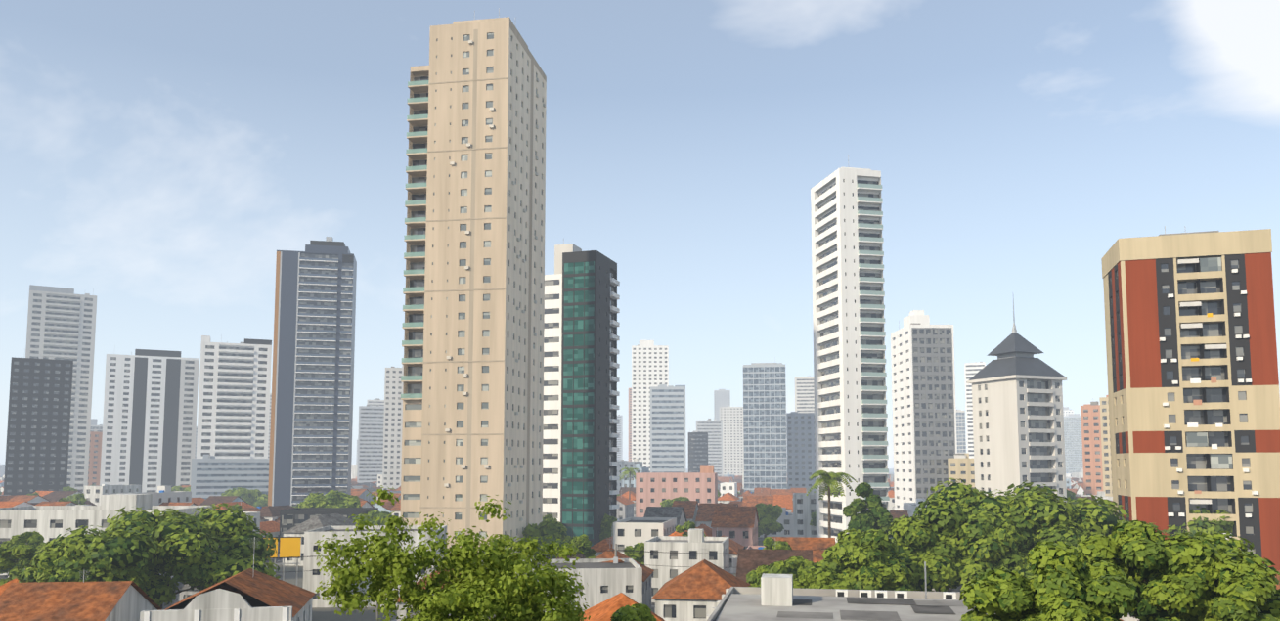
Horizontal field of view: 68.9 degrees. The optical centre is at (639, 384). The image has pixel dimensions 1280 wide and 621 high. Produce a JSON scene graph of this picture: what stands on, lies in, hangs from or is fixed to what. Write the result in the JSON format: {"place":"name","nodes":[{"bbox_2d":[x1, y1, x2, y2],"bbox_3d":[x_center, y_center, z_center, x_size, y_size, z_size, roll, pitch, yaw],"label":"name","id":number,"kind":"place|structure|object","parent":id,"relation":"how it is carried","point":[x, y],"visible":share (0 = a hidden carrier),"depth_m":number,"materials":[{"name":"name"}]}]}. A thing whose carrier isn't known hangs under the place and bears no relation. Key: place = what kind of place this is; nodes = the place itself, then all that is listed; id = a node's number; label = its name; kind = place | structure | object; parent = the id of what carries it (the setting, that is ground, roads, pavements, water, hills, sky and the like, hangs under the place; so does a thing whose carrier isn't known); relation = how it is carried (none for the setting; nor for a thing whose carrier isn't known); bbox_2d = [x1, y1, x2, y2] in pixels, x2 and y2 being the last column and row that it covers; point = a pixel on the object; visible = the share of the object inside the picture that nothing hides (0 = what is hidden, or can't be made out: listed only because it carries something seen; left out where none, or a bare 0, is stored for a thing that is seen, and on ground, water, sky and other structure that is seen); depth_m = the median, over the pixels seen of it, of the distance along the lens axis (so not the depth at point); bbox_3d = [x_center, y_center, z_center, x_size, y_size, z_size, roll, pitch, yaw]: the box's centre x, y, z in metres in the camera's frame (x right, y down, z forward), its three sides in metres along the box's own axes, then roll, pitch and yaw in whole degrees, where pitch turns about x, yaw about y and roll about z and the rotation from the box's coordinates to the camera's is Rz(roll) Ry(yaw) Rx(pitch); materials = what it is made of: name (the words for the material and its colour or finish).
{"place":"outdoors","nodes":[
{"label":"outdoors","id":0,"kind":"place"},
{"bbox_2d":[190,454,269,499],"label":"building","id":1,"kind":"structure","parent":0,"point":[211,475],"depth_m":403.86,"materials":[{"name":"white concrete"}]},
{"bbox_2d":[355,440,357,464],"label":"tower","id":2,"kind":"structure","parent":0,"point":[357,454],"depth_m":1708.76,"materials":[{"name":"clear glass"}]},
{"bbox_2d":[264,536,763,620],"bbox_3d":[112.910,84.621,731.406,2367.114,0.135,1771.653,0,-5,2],"label":"roads","id":3,"kind":"structure","parent":0,"point":[279,560],"depth_m":204.04,"materials":[{"name":"grey asphalt"}]},
{"bbox_2d":[519,520,572,559],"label":"tree","id":4,"kind":"object","parent":3,"relation":"on","point":[554,530],"visible":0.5,"depth_m":175.40,"materials":[{"name":"green plant"}]},
{"bbox_2d":[599,513,617,540],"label":"tree","id":5,"kind":"object","parent":3,"relation":"on","point":[607,520],"visible":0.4,"depth_m":218.54,"materials":[{"name":"green plant"}]},
{"bbox_2d":[267,468,893,620],"bbox_3d":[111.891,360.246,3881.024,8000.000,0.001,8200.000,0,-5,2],"label":"ground","id":6,"kind":"structure","parent":0,"point":[323,614],"depth_m":132.77,"materials":[{"name":"grey concrete"}]},
{"bbox_2d":[0,568,25,595],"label":"tiled roof","id":7,"kind":"structure","parent":6,"relation":"on","point":[4,587],"depth_m":101.93,"materials":[{"name":"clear tile"}]},
{"bbox_2d":[0,542,37,585],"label":"yard tree","id":8,"kind":"object","parent":6,"relation":"on","point":[24,552],"visible":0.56,"depth_m":114.33,"materials":[{"name":"green plant"}]},
{"bbox_2d":[0,530,45,573],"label":"tree","id":9,"kind":"object","parent":6,"relation":"on","point":[33,539],"visible":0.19,"depth_m":141.85,"materials":[{"name":"green plant"}]},
{"bbox_2d":[26,491,39,495],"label":"yard tree","id":10,"kind":"object","parent":6,"relation":"on","point":[35,494],"visible":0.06,"depth_m":340.28,"materials":[{"name":"green plant"}]},
{"bbox_2d":[3,356,73,495],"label":"tower","id":11,"kind":"structure","parent":6,"relation":"on","point":[38,426],"depth_m":393.07,"materials":[{"name":"grey concrete"}]},
{"bbox_2d":[25,284,96,492],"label":"tower","id":12,"kind":"structure","parent":6,"relation":"on","point":[61,323],"depth_m":492.37,"materials":[{"name":"white concrete"}]},
{"bbox_2d":[61,485,77,490],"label":"yard tree","id":13,"kind":"object","parent":6,"relation":"on","point":[67,488],"visible":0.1,"depth_m":380.20,"materials":[{"name":"green plant"}]},
{"bbox_2d":[66,493,77,501],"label":"yard tree","id":14,"kind":"object","parent":6,"relation":"on","point":[70,498],"visible":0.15,"depth_m":347.30,"materials":[{"name":"green plant"}]},
{"bbox_2d":[58,492,86,504],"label":"yard tree","id":15,"kind":"object","parent":6,"relation":"on","point":[79,499],"visible":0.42,"depth_m":268.70,"materials":[{"name":"green plant"}]},
{"bbox_2d":[16,536,150,589],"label":"tree","id":16,"kind":"object","parent":6,"relation":"on","point":[47,562],"visible":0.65,"depth_m":99.75,"materials":[{"name":"green plant"}]},
{"bbox_2d":[87,429,102,485],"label":"tower","id":17,"kind":"structure","parent":6,"relation":"on","point":[95,457],"depth_m":531.94,"materials":[{"name":"concrete"}]},
{"bbox_2d":[89,418,102,432],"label":"tower","id":18,"kind":"structure","parent":6,"relation":"on","point":[94,425],"depth_m":812.17,"materials":[{"name":"white concrete"}]},
{"bbox_2d":[0,493,216,579],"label":"low-rise building","id":19,"kind":"structure","parent":6,"relation":"on","point":[49,522],"depth_m":157.97,"materials":[{"name":"clear concrete"}]},
{"bbox_2d":[99,349,199,492],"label":"tower","id":20,"kind":"structure","parent":6,"relation":"on","point":[150,421],"depth_m":482.62,"materials":[{"name":"white concrete"}]},
{"bbox_2d":[50,502,280,609],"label":"tree","id":21,"kind":"object","parent":6,"relation":"on","point":[205,549],"visible":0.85,"depth_m":105.99,"materials":[{"name":"green plant"}]},
{"bbox_2d":[171,485,190,490],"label":"tree","id":22,"kind":"object","parent":6,"relation":"on","point":[178,488],"depth_m":421.67,"materials":[{"name":"green plant"}]},
{"bbox_2d":[194,426,197,458],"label":"tower","id":23,"kind":"structure","parent":6,"relation":"on","point":[196,442],"depth_m":913.65,"materials":[{"name":"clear glass"}]},
{"bbox_2d":[139,568,314,620],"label":"house","id":24,"kind":"structure","parent":6,"relation":"on","point":[249,595],"depth_m":76.86,"materials":[{"name":"white paint"}]},
{"bbox_2d":[196,334,271,458],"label":"tower","id":25,"kind":"structure","parent":6,"relation":"on","point":[234,401],"depth_m":422.41,"materials":[{"name":"white concrete"}]},
{"bbox_2d":[230,502,242,510],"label":"yard tree","id":26,"kind":"object","parent":6,"relation":"on","point":[237,506],"visible":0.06,"depth_m":217.44,"materials":[{"name":"green plant"}]},
{"bbox_2d":[220,486,267,506],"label":"tree","id":27,"kind":"object","parent":6,"relation":"on","point":[254,498],"visible":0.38,"depth_m":377.23,"materials":[{"name":"green plant"}]},
{"bbox_2d":[267,393,271,458],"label":"tower","id":28,"kind":"structure","parent":6,"relation":"on","point":[269,425],"depth_m":810.12,"materials":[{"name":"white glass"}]},
{"bbox_2d":[263,536,301,585],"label":"yellow billboard","id":29,"kind":"object","parent":6,"relation":"on","point":[289,546],"visible":0.44,"depth_m":130.44,"materials":[{"name":"metal"}]},
{"bbox_2d":[267,236,356,506],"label":"dark banded tower","id":30,"kind":"structure","parent":6,"relation":"on","point":[312,382],"depth_m":364.77,"materials":[{"name":"concrete"},{"name":"glass"}]},
{"bbox_2d":[278,507,378,553],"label":"building","id":31,"kind":"structure","parent":6,"relation":"on","point":[290,518],"depth_m":222.68,"materials":[{"name":"concrete"}]},
{"bbox_2d":[297,489,361,507],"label":"tree","id":32,"kind":"object","parent":6,"relation":"on","point":[333,499],"visible":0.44,"depth_m":246.07,"materials":[{"name":"green plant"}]},
{"bbox_2d":[356,404,384,484],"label":"tower","id":33,"kind":"structure","parent":6,"relation":"on","point":[371,444],"depth_m":707.24,"materials":[{"name":"white concrete"}]},
{"bbox_2d":[352,509,394,525],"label":"tree","id":34,"kind":"object","parent":6,"relation":"on","point":[377,514],"visible":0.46,"depth_m":223.10,"materials":[{"name":"green plant"}]},
{"bbox_2d":[302,525,446,607],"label":"low-rise building","id":35,"kind":"structure","parent":6,"relation":"on","point":[312,580],"depth_m":137.53,"materials":[{"name":"white paint"}]},
{"bbox_2d":[366,397,384,406],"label":"tower","id":36,"kind":"structure","parent":6,"relation":"on","point":[375,402],"depth_m":912.12,"materials":[{"name":"white concrete"}]},
{"bbox_2d":[382,363,403,489],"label":"tower","id":37,"kind":"structure","parent":6,"relation":"on","point":[392,435],"depth_m":524.87,"materials":[{"name":"white concrete"}]},
{"bbox_2d":[0,536,826,620],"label":"utility poles","id":38,"kind":"object","parent":6,"relation":"on","point":[615,558],"visible":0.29,"depth_m":121.58,"materials":[{"name":"concrete"}]},
{"bbox_2d":[313,485,590,620],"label":"sparse tree","id":39,"kind":"object","parent":6,"relation":"on","point":[493,586],"visible":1,"depth_m":51.87,"materials":[{"name":"green plant"}]},
{"bbox_2d":[400,7,546,558],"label":"beige tower","id":40,"kind":"structure","parent":6,"relation":"on","point":[472,363],"depth_m":172.62,"materials":[{"name":"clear concrete"}]},
{"bbox_2d":[0,528,964,620],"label":"houses","id":41,"kind":"structure","parent":6,"relation":"on","point":[695,589],"depth_m":103.57,"materials":[{"name":"white concrete"}]},
{"bbox_2d":[542,513,562,524],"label":"yard tree","id":42,"kind":"object","parent":6,"relation":"on","point":[549,516],"visible":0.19,"depth_m":214.49,"materials":[{"name":"green plant"}]},
{"bbox_2d":[482,558,642,620],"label":"low-rise building","id":43,"kind":"structure","parent":6,"relation":"on","point":[602,581],"depth_m":111.09,"materials":[{"name":"clear concrete"}]},
{"bbox_2d":[542,243,619,547],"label":"high-rise building","id":44,"kind":"structure","parent":6,"relation":"on","point":[581,420],"depth_m":221.10,"materials":[{"name":"glass"}]},
{"bbox_2d":[564,533,598,558],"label":"yard tree","id":45,"kind":"object","parent":6,"relation":"on","point":[583,543],"visible":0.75,"depth_m":147.21,"materials":[{"name":"green plant"}]},
{"bbox_2d":[617,414,622,460],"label":"tower","id":46,"kind":"structure","parent":6,"relation":"on","point":[620,439],"depth_m":1282.67,"materials":[{"name":"white concrete"}]},
{"bbox_2d":[579,592,664,620],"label":"tiled roof","id":47,"kind":"structure","parent":6,"relation":"on","point":[604,610],"depth_m":86.55,"materials":[{"name":"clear tile"}]},
{"bbox_2d":[628,388,631,461],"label":"tower","id":48,"kind":"structure","parent":6,"relation":"on","point":[630,424],"depth_m":1089.78,"materials":[{"name":"concrete"}]},
{"bbox_2d":[618,467,641,499],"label":"palm","id":49,"kind":"object","parent":6,"relation":"on","point":[630,470],"visible":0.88,"depth_m":377.09,"materials":[{"name":"green plant"}]},
{"bbox_2d":[610,603,656,620],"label":"tree","id":50,"kind":"object","parent":6,"relation":"on","point":[637,612],"visible":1,"depth_m":60.19,"materials":[{"name":"green plant"}]},
{"bbox_2d":[622,542,644,563],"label":"yard tree","id":51,"kind":"object","parent":6,"relation":"on","point":[638,555],"visible":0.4,"depth_m":145.81,"materials":[{"name":"green plant"}]},
{"bbox_2d":[0,458,1279,620],"bbox_3d":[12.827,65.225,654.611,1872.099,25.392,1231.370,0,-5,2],"label":"low-rise buildings","id":52,"kind":"structure","parent":6,"relation":"on","point":[732,514],"depth_m":267.73,"materials":[{"name":"concrete"}]},
{"bbox_2d":[631,340,668,472],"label":"tower","id":53,"kind":"structure","parent":6,"relation":"on","point":[649,363],"depth_m":641.99,"materials":[{"name":"white concrete"}]},
{"bbox_2d":[650,384,685,472],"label":"tower","id":54,"kind":"structure","parent":6,"relation":"on","point":[668,428],"depth_m":518.80,"materials":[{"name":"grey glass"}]},
{"bbox_2d":[660,495,690,506],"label":"tree","id":55,"kind":"object","parent":6,"relation":"on","point":[667,503],"visible":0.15,"depth_m":295.12,"materials":[{"name":"green plant"}]},
{"bbox_2d":[635,465,717,517],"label":"pink building","id":56,"kind":"structure","parent":6,"relation":"on","point":[654,489],"depth_m":318.54,"materials":[{"name":"clear concrete"}]},
{"bbox_2d":[674,520,706,536],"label":"yard tree","id":57,"kind":"object","parent":6,"relation":"on","point":[688,524],"visible":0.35,"depth_m":174.25,"materials":[{"name":"green plant"}]},
{"bbox_2d":[688,430,707,472],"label":"tower","id":58,"kind":"structure","parent":6,"relation":"on","point":[697,450],"depth_m":696.35,"materials":[{"name":"grey glass"}]},
{"bbox_2d":[696,418,722,476],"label":"tower","id":59,"kind":"structure","parent":6,"relation":"on","point":[713,428],"depth_m":895.33,"materials":[{"name":"white concrete"}]},
{"bbox_2d":[713,389,730,420],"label":"tower","id":60,"kind":"structure","parent":6,"relation":"on","point":[722,397],"depth_m":1356.66,"materials":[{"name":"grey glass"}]},
{"bbox_2d":[719,405,744,475],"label":"tower","id":61,"kind":"structure","parent":6,"relation":"on","point":[731,418],"depth_m":994.38,"materials":[{"name":"white concrete"}]},
{"bbox_2d":[754,502,784,539],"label":"tree","id":62,"kind":"object","parent":6,"relation":"on","point":[769,514],"visible":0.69,"depth_m":252.74,"materials":[{"name":"green plant"}]},
{"bbox_2d":[762,536,792,549],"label":"tree","id":63,"kind":"object","parent":6,"relation":"on","point":[768,542],"visible":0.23,"depth_m":131.31,"materials":[{"name":"green plant"}]},
{"bbox_2d":[746,556,815,587],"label":"tree","id":64,"kind":"object","parent":6,"relation":"on","point":[794,565],"visible":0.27,"depth_m":102.06,"materials":[{"name":"green plant"}]},
{"bbox_2d":[786,409,815,490],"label":"tower","id":65,"kind":"structure","parent":6,"relation":"on","point":[801,450],"depth_m":494.69,"materials":[{"name":"grey concrete"}]},
{"bbox_2d":[794,376,814,412],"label":"tower","id":66,"kind":"structure","parent":6,"relation":"on","point":[804,394],"depth_m":796.40,"materials":[{"name":"white concrete"}]},
{"bbox_2d":[809,511,816,526],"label":"yard tree","id":67,"kind":"object","parent":6,"relation":"on","point":[814,519],"visible":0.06,"depth_m":264.96,"materials":[{"name":"green plant"}]},
{"bbox_2d":[793,565,853,589],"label":"tree","id":68,"kind":"object","parent":6,"relation":"on","point":[815,577],"visible":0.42,"depth_m":88.19,"materials":[{"name":"green plant"}]},
{"bbox_2d":[806,470,857,537],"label":"palm","id":69,"kind":"object","parent":6,"relation":"on","point":[830,481],"visible":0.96,"depth_m":161.50,"materials":[{"name":"green plant"}]},
{"bbox_2d":[810,167,889,543],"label":"high-rise building","id":70,"kind":"structure","parent":6,"relation":"on","point":[851,415],"depth_m":217.76,"materials":[{"name":"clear concrete"}]},
{"bbox_2d":[706,561,995,620],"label":"flat roof","id":71,"kind":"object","parent":6,"relation":"on","point":[776,597],"visible":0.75,"depth_m":67.15,"materials":[{"name":"grey concrete"}]},
{"bbox_2d":[811,528,914,590],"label":"tree","id":72,"kind":"object","parent":6,"relation":"on","point":[867,559],"visible":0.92,"depth_m":94.54,"materials":[{"name":"green plant"}]},
{"bbox_2d":[842,482,895,537],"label":"tree","id":73,"kind":"object","parent":6,"relation":"on","point":[876,515],"visible":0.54,"depth_m":144.45,"materials":[{"name":"green plant"}]},
{"bbox_2d":[890,309,957,510],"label":"high-rise building","id":74,"kind":"structure","parent":6,"relation":"on","point":[924,407],"depth_m":338.54,"materials":[{"name":"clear concrete"}]},
{"bbox_2d":[887,497,1024,591],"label":"tree","id":75,"kind":"object","parent":6,"relation":"on","point":[952,545],"visible":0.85,"depth_m":103.00,"materials":[{"name":"green plant"}]},
{"bbox_2d":[947,453,974,488],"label":"apartment building","id":76,"kind":"structure","parent":6,"relation":"on","point":[961,466],"depth_m":323.43,"materials":[{"name":"beige concrete"}]},
{"bbox_2d":[956,409,966,453],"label":"tower","id":77,"kind":"structure","parent":6,"relation":"on","point":[960,432],"depth_m":796.88,"materials":[{"name":"white concrete"}]},
{"bbox_2d":[964,361,985,458],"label":"tower","id":78,"kind":"structure","parent":6,"relation":"on","point":[971,370],"depth_m":692.67,"materials":[{"name":"white concrete"}]},
{"bbox_2d":[967,298,1066,501],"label":"tower with spire","id":79,"kind":"structure","parent":6,"relation":"on","point":[1018,414],"depth_m":226.34,"materials":[{"name":"white concrete"}]},
{"bbox_2d":[912,478,1129,578],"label":"tree","id":80,"kind":"object","parent":6,"relation":"on","point":[1041,514],"visible":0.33,"depth_m":107.71,"materials":[{"name":"green plant"}]},
{"bbox_2d":[959,539,1138,620],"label":"tree","id":81,"kind":"object","parent":6,"relation":"on","point":[1067,585],"visible":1,"depth_m":56.46,"materials":[{"name":"green plant"}]},
{"bbox_2d":[1062,406,1073,416],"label":"tower","id":82,"kind":"structure","parent":6,"relation":"on","point":[1066,411],"depth_m":1283.04,"materials":[{"name":"white concrete"}]},
{"bbox_2d":[1066,489,1081,505],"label":"tree","id":83,"kind":"object","parent":6,"relation":"on","point":[1070,494],"visible":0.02,"depth_m":259.82,"materials":[{"name":"green plant"}]},
{"bbox_2d":[1080,397,1103,494],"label":"tower","id":84,"kind":"structure","parent":6,"relation":"on","point":[1091,450],"depth_m":410.99,"materials":[{"name":"pink concrete"}]},
{"bbox_2d":[1099,395,1112,496],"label":"tower","id":85,"kind":"structure","parent":6,"relation":"on","point":[1106,448],"depth_m":372.46,"materials":[{"name":"beige concrete"}]},
{"bbox_2d":[1114,505,1235,535],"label":"tree","id":86,"kind":"object","parent":6,"relation":"on","point":[1194,525],"visible":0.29,"depth_m":135.07,"materials":[{"name":"green plant"}]},
{"bbox_2d":[1075,519,1279,620],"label":"tree","id":87,"kind":"object","parent":6,"relation":"on","point":[1215,576],"visible":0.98,"depth_m":60.59,"materials":[{"name":"green plant"}]},
{"bbox_2d":[1101,225,1279,570],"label":"apartment building","id":88,"kind":"structure","parent":6,"relation":"on","point":[1193,385],"depth_m":137.41,"materials":[{"name":"clear concrete"}]},
{"bbox_2d":[0,0,1279,468],"label":"sky","id":89,"kind":"structure","parent":0,"point":[158,157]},
{"bbox_2d":[743,362,787,492],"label":"tower","id":90,"kind":"structure","parent":0,"point":[765,460],"depth_m":466.39,"materials":[{"name":"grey glass"}]},
{"bbox_2d":[1063,413,1083,473],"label":"tower","id":91,"kind":"structure","parent":0,"point":[1073,442],"depth_m":1237.27,"materials":[{"name":"grey concrete"}]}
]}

